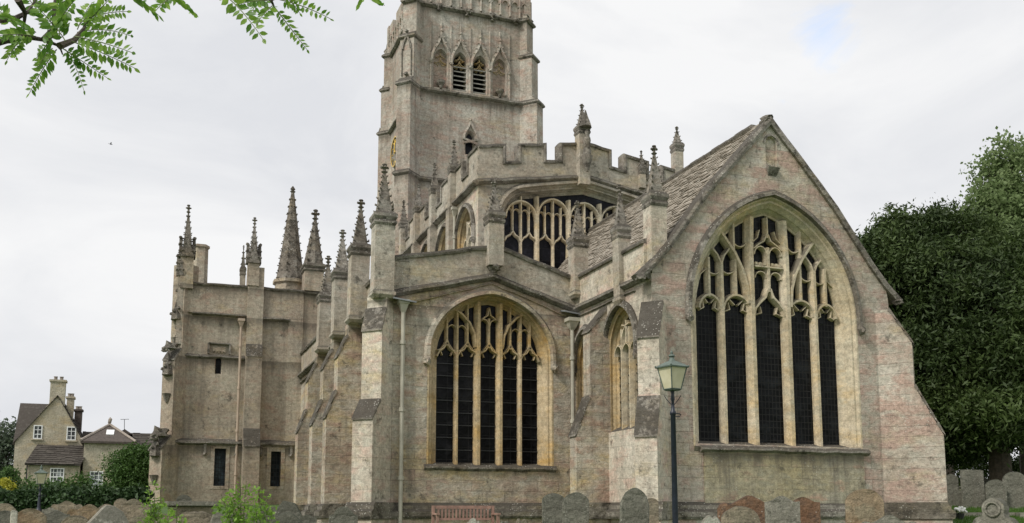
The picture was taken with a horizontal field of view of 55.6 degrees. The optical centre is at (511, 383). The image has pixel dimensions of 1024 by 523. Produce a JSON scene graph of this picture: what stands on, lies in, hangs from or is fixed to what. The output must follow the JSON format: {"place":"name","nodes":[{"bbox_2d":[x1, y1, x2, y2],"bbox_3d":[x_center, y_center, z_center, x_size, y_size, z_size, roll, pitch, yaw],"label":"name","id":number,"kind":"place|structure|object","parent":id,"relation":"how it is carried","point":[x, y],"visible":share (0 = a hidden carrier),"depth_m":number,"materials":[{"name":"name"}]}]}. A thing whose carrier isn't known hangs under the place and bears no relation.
{"place":"outdoors","nodes":[
{"label":"outdoors","id":0,"kind":"place"},
{"bbox_2d":[356,0,384,9],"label":"tree branch","id":1,"kind":"object","parent":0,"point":[379,2],"visible":1,"depth_m":2.28,"materials":[{"name":"green plant"}]},
{"bbox_2d":[0,0,1023,477],"label":"sky","id":2,"kind":"structure","parent":0,"point":[884,101],"materials":[{"name":"white"}]},
{"bbox_2d":[153,504,1022,522],"bbox_3d":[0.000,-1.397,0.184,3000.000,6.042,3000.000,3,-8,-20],"label":"ground","id":3,"kind":"structure","parent":0,"point":[164,510],"depth_m":35.18,"materials":[{"name":"green plant"}]},
{"bbox_2d":[0,510,9,522],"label":"headstone","id":4,"kind":"object","parent":3,"relation":"on","point":[4,516],"visible":0.66,"depth_m":18.44,"materials":[{"name":"grey stone"}]},
{"bbox_2d":[0,416,16,475],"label":"poplar tree","id":5,"kind":"object","parent":3,"relation":"on","point":[7,446],"visible":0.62,"depth_m":83.56,"materials":[{"name":"green plant"}]},
{"bbox_2d":[0,503,16,510],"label":"headstone","id":6,"kind":"object","parent":3,"relation":"on","point":[5,506],"visible":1,"depth_m":21.99,"materials":[{"name":"beige stone"}]},
{"bbox_2d":[0,477,20,492],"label":"golden shrub","id":7,"kind":"object","parent":3,"relation":"on","point":[6,483],"visible":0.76,"depth_m":54.68,"materials":[{"name":"yellow plant"}]},
{"bbox_2d":[0,465,26,490],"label":"conifer shrub","id":8,"kind":"object","parent":3,"relation":"on","point":[13,475],"visible":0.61,"depth_m":58.29,"materials":[{"name":"green plant"}]},
{"bbox_2d":[10,510,17,522],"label":"headstone","id":9,"kind":"object","parent":3,"relation":"on","point":[13,516],"visible":1,"depth_m":17.44,"materials":[{"name":"beige stone"}]},
{"bbox_2d":[17,509,46,522],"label":"headstone","id":10,"kind":"object","parent":3,"relation":"on","point":[31,516],"visible":0.81,"depth_m":17.75,"materials":[{"name":"brown stone"}]},
{"bbox_2d":[34,465,48,511],"bbox_3d":[-13.488,3.173,27.735,0.348,1.714,0.348,5,-9,-32],"label":"street lamp","id":11,"kind":"object","parent":3,"relation":"on","point":[40,475],"visible":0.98,"depth_m":27.71,"materials":[{"name":"metal"}]},
{"bbox_2d":[42,507,54,513],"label":"headstone","id":12,"kind":"object","parent":3,"relation":"on","point":[47,510],"visible":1,"depth_m":22.81,"materials":[{"name":"grey stone"}]},
{"bbox_2d":[45,510,69,522],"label":"headstone","id":13,"kind":"object","parent":3,"relation":"on","point":[55,516],"visible":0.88,"depth_m":18.37,"materials":[{"name":"grey stone"}]},
{"bbox_2d":[17,470,111,490],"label":"garden shrub","id":14,"kind":"object","parent":3,"relation":"on","point":[63,484],"visible":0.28,"depth_m":63.12,"materials":[{"name":"green plant"}]},
{"bbox_2d":[51,501,82,513],"bbox_3d":[-11.177,3.500,24.328,0.730,1.124,0.112,3,-8,-22],"label":"headstone","id":15,"kind":"object","parent":3,"relation":"on","point":[64,507],"visible":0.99,"depth_m":24.32,"materials":[{"name":"beige stone"}]},
{"bbox_2d":[0,0,139,97],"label":"tree branch","id":16,"kind":"object","parent":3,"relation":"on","point":[61,17],"visible":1,"depth_m":2.27,"materials":[{"name":"green plant"}]},
{"bbox_2d":[29,481,114,507],"bbox_3d":[-15.148,4.276,34.542,2.654,1.314,12.243,3,-8,-20],"label":"shrub","id":17,"kind":"object","parent":3,"relation":"on","point":[87,496],"visible":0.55,"depth_m":29.73,"materials":[{"name":"green plant"}]},
{"bbox_2d":[61,515,87,522],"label":"headstone","id":18,"kind":"object","parent":3,"relation":"on","point":[76,519],"visible":0.89,"depth_m":16.69,"materials":[{"name":"beige stone"}]},
{"bbox_2d":[0,481,153,511],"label":"hedge","id":19,"kind":"object","parent":3,"relation":"on","point":[18,500],"visible":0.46,"depth_m":30.37,"materials":[{"name":"green plant"}]},
{"bbox_2d":[13,376,152,489],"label":"stone cottage","id":20,"kind":"structure","parent":3,"relation":"on","point":[51,438],"depth_m":72.52,"materials":[{"name":"stone"}]},
{"bbox_2d":[31,425,42,439],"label":"window","id":21,"kind":"structure","parent":20,"relation":"in","point":[37,432],"depth_m":72.35,"materials":[{"name":"white paint"}]},
{"bbox_2d":[50,468,63,482],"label":"window","id":22,"kind":"structure","parent":20,"relation":"in","point":[56,472],"depth_m":70.45,"materials":[{"name":"white paint"}]},
{"bbox_2d":[65,427,76,441],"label":"window","id":23,"kind":"structure","parent":20,"relation":"in","point":[71,431],"depth_m":73.11,"materials":[{"name":"white paint"}]},
{"bbox_2d":[89,471,102,487],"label":"window","id":24,"kind":"structure","parent":20,"relation":"in","point":[97,477],"depth_m":71.91,"materials":[{"name":"white paint"}]},
{"bbox_2d":[67,504,99,520],"bbox_3d":[-9.326,3.242,21.330,0.884,1.167,0.113,5,-9,-22],"label":"headstone","id":25,"kind":"object","parent":3,"relation":"on","point":[88,512],"visible":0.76,"depth_m":21.32,"materials":[{"name":"brown stone"}]},
{"bbox_2d":[87,505,128,522],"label":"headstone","id":26,"kind":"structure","parent":3,"relation":"on","point":[108,514],"depth_m":14.50,"materials":[{"name":"grey stone"}]},
{"bbox_2d":[113,498,126,505],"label":"headstone","id":27,"kind":"object","parent":3,"relation":"on","point":[120,501],"visible":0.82,"depth_m":24.37,"materials":[{"name":"beige stone"}]},
{"bbox_2d":[91,440,150,488],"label":"shrub","id":28,"kind":"object","parent":3,"relation":"on","point":[128,466],"visible":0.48,"depth_m":43.93,"materials":[{"name":"green plant"}]},
{"bbox_2d":[115,499,151,519],"bbox_3d":[-8.654,3.276,22.145,0.780,1.277,0.116,3,-8,-21],"label":"headstone","id":29,"kind":"object","parent":3,"relation":"on","point":[129,509],"visible":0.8,"depth_m":22.15,"materials":[{"name":"beige stone"}]},
{"bbox_2d":[128,515,156,522],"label":"headstone","id":30,"kind":"object","parent":3,"relation":"on","point":[135,519],"visible":0.49,"depth_m":15.69,"materials":[{"name":"beige stone"}]},
{"bbox_2d":[137,480,171,522],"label":"sapling","id":31,"kind":"object","parent":3,"relation":"on","point":[151,517],"visible":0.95,"depth_m":14.93,"materials":[{"name":"green plant"}]},
{"bbox_2d":[133,0,197,21],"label":"tree branch","id":32,"kind":"object","parent":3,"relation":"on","point":[162,4],"visible":1,"depth_m":2.16,"materials":[{"name":"green plant"}]},
{"bbox_2d":[153,512,177,522],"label":"headstone","id":33,"kind":"object","parent":3,"relation":"on","point":[173,521],"visible":0.16,"depth_m":17.53,"materials":[{"name":"grey stone"}]},
{"bbox_2d":[159,503,187,522],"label":"sapling","id":34,"kind":"object","parent":3,"relation":"on","point":[172,514],"visible":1,"depth_m":13.57,"materials":[{"name":"green plant"}]},
{"bbox_2d":[176,495,191,500],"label":"headstone","id":35,"kind":"object","parent":3,"relation":"on","point":[183,498],"visible":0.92,"depth_m":25.38,"materials":[{"name":"grey stone"}]},
{"bbox_2d":[165,501,218,515],"bbox_3d":[-7.953,3.423,23.987,1.200,1.014,0.840,4,-8,-26],"label":"chest tomb","id":36,"kind":"object","parent":3,"relation":"on","point":[191,506],"visible":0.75,"depth_m":23.72,"materials":[{"name":"grey stone"}]},
{"bbox_2d":[178,511,211,522],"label":"headstone","id":37,"kind":"object","parent":3,"relation":"on","point":[198,517],"visible":0.8,"depth_m":17.31,"materials":[{"name":"beige stone"}]},
{"bbox_2d":[210,511,233,522],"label":"headstone","id":38,"kind":"object","parent":3,"relation":"on","point":[216,517],"visible":0.49,"depth_m":17.02,"materials":[{"name":"grey stone"}]},
{"bbox_2d":[211,475,259,522],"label":"sapling","id":39,"kind":"object","parent":3,"relation":"on","point":[237,515],"visible":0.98,"depth_m":15.27,"materials":[{"name":"green plant"}]},
{"bbox_2d":[225,506,257,519],"bbox_3d":[-7.196,3.752,25.753,0.951,0.996,0.112,2,-8,-17],"label":"headstone","id":40,"kind":"object","parent":3,"relation":"on","point":[242,510],"visible":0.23,"depth_m":25.77,"materials":[{"name":"grey stone"}]},
{"bbox_2d":[244,513,264,522],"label":"headstone","id":41,"kind":"object","parent":3,"relation":"on","point":[246,517],"visible":0.2,"depth_m":18.62,"materials":[{"name":"grey stone"}]},
{"bbox_2d":[244,483,278,522],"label":"sapling","id":42,"kind":"object","parent":3,"relation":"on","point":[261,517],"visible":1,"depth_m":14.40,"materials":[{"name":"green plant"}]},
{"bbox_2d":[259,507,275,522],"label":"headstone","id":43,"kind":"object","parent":3,"relation":"on","point":[273,509],"visible":0.18,"depth_m":27.36,"materials":[{"name":"grey stone"}]},
{"bbox_2d":[219,0,333,52],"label":"tree branch","id":44,"kind":"object","parent":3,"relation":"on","point":[231,8],"visible":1,"depth_m":2.23,"materials":[{"name":"green plant"}]},
{"bbox_2d":[271,512,301,522],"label":"headstone","id":45,"kind":"object","parent":3,"relation":"on","point":[287,517],"visible":0.92,"depth_m":15.89,"materials":[{"name":"grey stone"}]},
{"bbox_2d":[274,501,301,517],"bbox_3d":[-4.591,3.080,19.749,0.552,1.366,0.111,6,-9,-16],"label":"headstone","id":46,"kind":"object","parent":3,"relation":"on","point":[288,506],"visible":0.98,"depth_m":19.78,"materials":[{"name":"grey stone"}]},
{"bbox_2d":[298,514,316,522],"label":"headstone","id":47,"kind":"object","parent":3,"relation":"on","point":[306,518],"visible":0.91,"depth_m":16.92,"materials":[{"name":"grey stone"}]},
{"bbox_2d":[328,507,357,522],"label":"headstone","id":48,"kind":"object","parent":3,"relation":"on","point":[342,515],"visible":1,"depth_m":18.50,"materials":[{"name":"grey stone"}]},
{"bbox_2d":[431,506,500,522],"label":"park bench","id":49,"kind":"object","parent":3,"relation":"on","point":[437,519],"visible":1,"depth_m":22.07,"materials":[{"name":"red wood"}]},
{"bbox_2d":[468,518,479,522],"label":"headstone","id":50,"kind":"object","parent":3,"relation":"on","point":[472,520],"visible":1,"depth_m":15.20,"materials":[{"name":"grey stone"}]},
{"bbox_2d":[515,518,526,522],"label":"headstone","id":51,"kind":"object","parent":3,"relation":"on","point":[520,521],"visible":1,"depth_m":15.60,"materials":[{"name":"grey stone"}]},
{"bbox_2d":[148,0,955,522],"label":"parish church","id":52,"kind":"structure","parent":3,"relation":"on","point":[508,320],"depth_m":25.88,"materials":[{"name":"stone"}]},
{"bbox_2d":[207,342,230,373],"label":"lancet window","id":53,"kind":"structure","parent":52,"relation":"in","point":[218,362],"depth_m":39.80,"materials":[{"name":"stone"}]},
{"bbox_2d":[203,444,235,488],"bbox_3d":[-11.817,3.274,39.251,1.375,1.968,0.608,3,-8,-20],"label":"porch window","id":54,"kind":"structure","parent":52,"relation":"in","point":[219,472],"depth_m":39.25,"materials":[{"name":"stone"}]},
{"bbox_2d":[260,446,292,488],"bbox_3d":[-9.754,3.376,40.009,1.375,1.964,0.608,3,-8,-20],"label":"porch window","id":55,"kind":"structure","parent":52,"relation":"in","point":[273,471],"depth_m":39.98,"materials":[{"name":"stone"}]},
{"bbox_2d":[421,240,426,251],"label":"window","id":56,"kind":"structure","parent":52,"relation":"in","point":[424,248],"depth_m":39.54,"materials":[{"name":"stone"}]},
{"bbox_2d":[435,223,445,250],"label":"window","id":57,"kind":"structure","parent":52,"relation":"in","point":[441,238],"depth_m":37.47,"materials":[{"name":"stone"}]},
{"bbox_2d":[454,203,475,248],"bbox_3d":[-1.568,-4.686,34.401,0.586,3.484,2.450,3,-8,-20],"label":"window","id":58,"kind":"structure","parent":52,"relation":"in","point":[465,225],"depth_m":34.85,"materials":[{"name":"stone"}]},
{"bbox_2d":[423,289,558,465],"bbox_3d":[-0.579,-0.068,26.148,3.846,5.009,0.582,3,-8,-20],"label":"window","id":59,"kind":"structure","parent":52,"relation":"in","point":[490,357],"depth_m":26.33,"materials":[{"name":"stone"}]},
{"bbox_2d":[499,180,638,268],"bbox_3d":[2.644,-5.124,34.579,7.036,4.398,0.550,3,-8,-20],"label":"window","id":60,"kind":"structure","parent":52,"relation":"in","point":[539,218],"depth_m":34.33,"materials":[{"name":"stone"}]},
{"bbox_2d":[570,324,587,411],"bbox_3d":[2.088,-0.024,26.296,0.514,3.221,1.693,3,-8,-20],"label":"window","id":61,"kind":"structure","parent":52,"relation":"in","point":[578,342],"depth_m":26.90,"materials":[{"name":"stone"}]},
{"bbox_2d":[603,300,637,431],"bbox_3d":[2.814,-0.401,24.361,0.521,3.462,2.100,3,-8,-20],"label":"window","id":62,"kind":"structure","parent":52,"relation":"in","point":[621,323],"depth_m":24.60,"materials":[{"name":"stone"}]},
{"bbox_2d":[685,190,865,450],"bbox_3d":[6.551,-1.570,24.300,5.290,6.705,0.665,3,-8,-20],"label":"window","id":63,"kind":"structure","parent":52,"relation":"in","point":[773,307],"depth_m":24.55,"materials":[{"name":"stone"}]},
{"bbox_2d":[542,493,563,522],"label":"headstone","id":64,"kind":"object","parent":3,"relation":"on","point":[552,507],"visible":0.89,"depth_m":21.35,"materials":[{"name":"grey stone"}]},
{"bbox_2d":[562,493,589,522],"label":"headstone","id":65,"kind":"object","parent":3,"relation":"on","point":[576,507],"visible":1,"depth_m":20.54,"materials":[{"name":"grey stone"}]},
{"bbox_2d":[620,487,648,522],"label":"headstone","id":66,"kind":"object","parent":3,"relation":"on","point":[634,505],"visible":1,"depth_m":17.87,"materials":[{"name":"grey stone"}]},
{"bbox_2d":[647,498,658,522],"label":"headstone","id":67,"kind":"object","parent":3,"relation":"on","point":[653,510],"visible":0.72,"depth_m":18.60,"materials":[{"name":"beige stone"}]},
{"bbox_2d":[654,350,689,522],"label":"street lamp","id":68,"kind":"object","parent":3,"relation":"on","point":[671,372],"visible":1,"depth_m":14.41,"materials":[{"name":"metal"}]},
{"bbox_2d":[701,515,720,522],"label":"headstone","id":69,"kind":"object","parent":3,"relation":"on","point":[710,519],"visible":1,"depth_m":15.00,"materials":[{"name":"grey stone"}]},
{"bbox_2d":[721,506,759,522],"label":"headstone","id":70,"kind":"object","parent":3,"relation":"on","point":[739,514],"visible":1,"depth_m":15.97,"materials":[{"name":"beige stone"}]},
{"bbox_2d":[717,495,764,522],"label":"headstone","id":71,"kind":"object","parent":3,"relation":"on","point":[755,504],"visible":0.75,"depth_m":17.89,"materials":[{"name":"brown stone"}]},
{"bbox_2d":[764,496,800,522],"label":"headstone","id":72,"kind":"object","parent":3,"relation":"on","point":[781,509],"visible":1,"depth_m":16.58,"materials":[{"name":"grey stone"}]},
{"bbox_2d":[793,497,820,522],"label":"headstone","id":73,"kind":"object","parent":3,"relation":"on","point":[810,511],"visible":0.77,"depth_m":17.44,"materials":[{"name":"brown stone"}]},
{"bbox_2d":[846,488,884,522],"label":"headstone","id":74,"kind":"object","parent":3,"relation":"on","point":[864,505],"visible":1,"depth_m":16.76,"materials":[{"name":"beige stone"}]},
{"bbox_2d":[863,515,915,522],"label":"headstone","id":75,"kind":"object","parent":3,"relation":"on","point":[888,519],"visible":1,"depth_m":13.81,"materials":[{"name":"grey stone"}]},
{"bbox_2d":[869,195,980,474],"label":"yew tree","id":76,"kind":"object","parent":3,"relation":"on","point":[950,468],"depth_m":46.91,"materials":[{"name":"green plant"}]},
{"bbox_2d":[854,201,1015,474],"bbox_3d":[16.248,-1.342,39.649,8.354,12.924,8.408,-1,-8,7],"label":"yew tree","id":77,"kind":"object","parent":3,"relation":"on","point":[884,240],"visible":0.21,"depth_m":38.20,"materials":[{"name":"green plant"}]},
{"bbox_2d":[946,474,958,505],"bbox_3d":[16.014,4.063,35.332,0.474,1.527,0.113,-1,-8,4],"label":"headstone","id":78,"kind":"object","parent":3,"relation":"on","point":[952,484],"visible":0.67,"depth_m":35.32,"materials":[{"name":"grey stone"}]},
{"bbox_2d":[886,196,1023,480],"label":"yew tree","id":79,"kind":"object","parent":3,"relation":"on","point":[992,372],"visible":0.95,"depth_m":35.51,"materials":[{"name":"green plant"}]},
{"bbox_2d":[955,490,961,506],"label":"headstone","id":80,"kind":"object","parent":3,"relation":"on","point":[958,500],"visible":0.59,"depth_m":34.72,"materials":[{"name":"grey stone"}]},
{"bbox_2d":[954,506,967,519],"bbox_3d":[13.096,3.789,28.397,0.445,0.409,0.444,3,-8,-20],"label":"flower pot","id":81,"kind":"object","parent":3,"relation":"on","point":[959,510],"visible":0.94,"depth_m":28.31,"materials":[{"name":"grey metal"}]},
{"bbox_2d":[960,469,984,507],"bbox_3d":[16.214,3.872,34.157,0.776,1.713,0.113,-1,-8,5],"label":"headstone","id":82,"kind":"object","parent":3,"relation":"on","point":[972,488],"visible":0.7,"depth_m":34.13,"materials":[{"name":"grey stone"}]},
{"bbox_2d":[984,478,988,499],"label":"headstone","id":83,"kind":"object","parent":3,"relation":"on","point":[986,480],"visible":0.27,"depth_m":36.69,"materials":[{"name":"grey stone"}]},
{"bbox_2d":[954,455,1019,488],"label":"flowering bush","id":84,"kind":"object","parent":3,"relation":"on","point":[1015,465],"visible":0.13,"depth_m":49.81,"materials":[{"name":"green plant"}]},
{"bbox_2d":[952,126,1023,474],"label":"maple tree","id":85,"kind":"object","parent":3,"relation":"on","point":[1000,193],"visible":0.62,"depth_m":41.02,"materials":[{"name":"green plant"}]},
{"bbox_2d":[952,505,1023,522],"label":"grass","id":86,"kind":"structure","parent":3,"relation":"on","point":[973,517],"depth_m":29.22,"materials":[{"name":"green plant"}]},
{"bbox_2d":[963,512,1023,517],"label":"grave kerb","id":87,"kind":"structure","parent":3,"relation":"on","point":[1020,514],"depth_m":29.26,"materials":[{"name":"grey stone"}]},
{"bbox_2d":[973,498,1018,522],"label":"headstone","id":88,"kind":"object","parent":3,"relation":"on","point":[995,510],"visible":1,"depth_m":15.02,"materials":[{"name":"grey stone"}]},
{"bbox_2d":[985,480,1007,503],"bbox_3d":[16.423,3.940,32.924,0.677,1.365,0.111,-1,-8,5],"label":"headstone","id":89,"kind":"object","parent":3,"relation":"on","point":[995,489],"visible":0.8,"depth_m":32.92,"materials":[{"name":"grey stone"}]},
{"bbox_2d":[1002,472,1023,508],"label":"headstone","id":90,"kind":"object","parent":3,"relation":"on","point":[1013,482],"visible":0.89,"depth_m":33.10,"materials":[{"name":"grey stone"}]}
]}

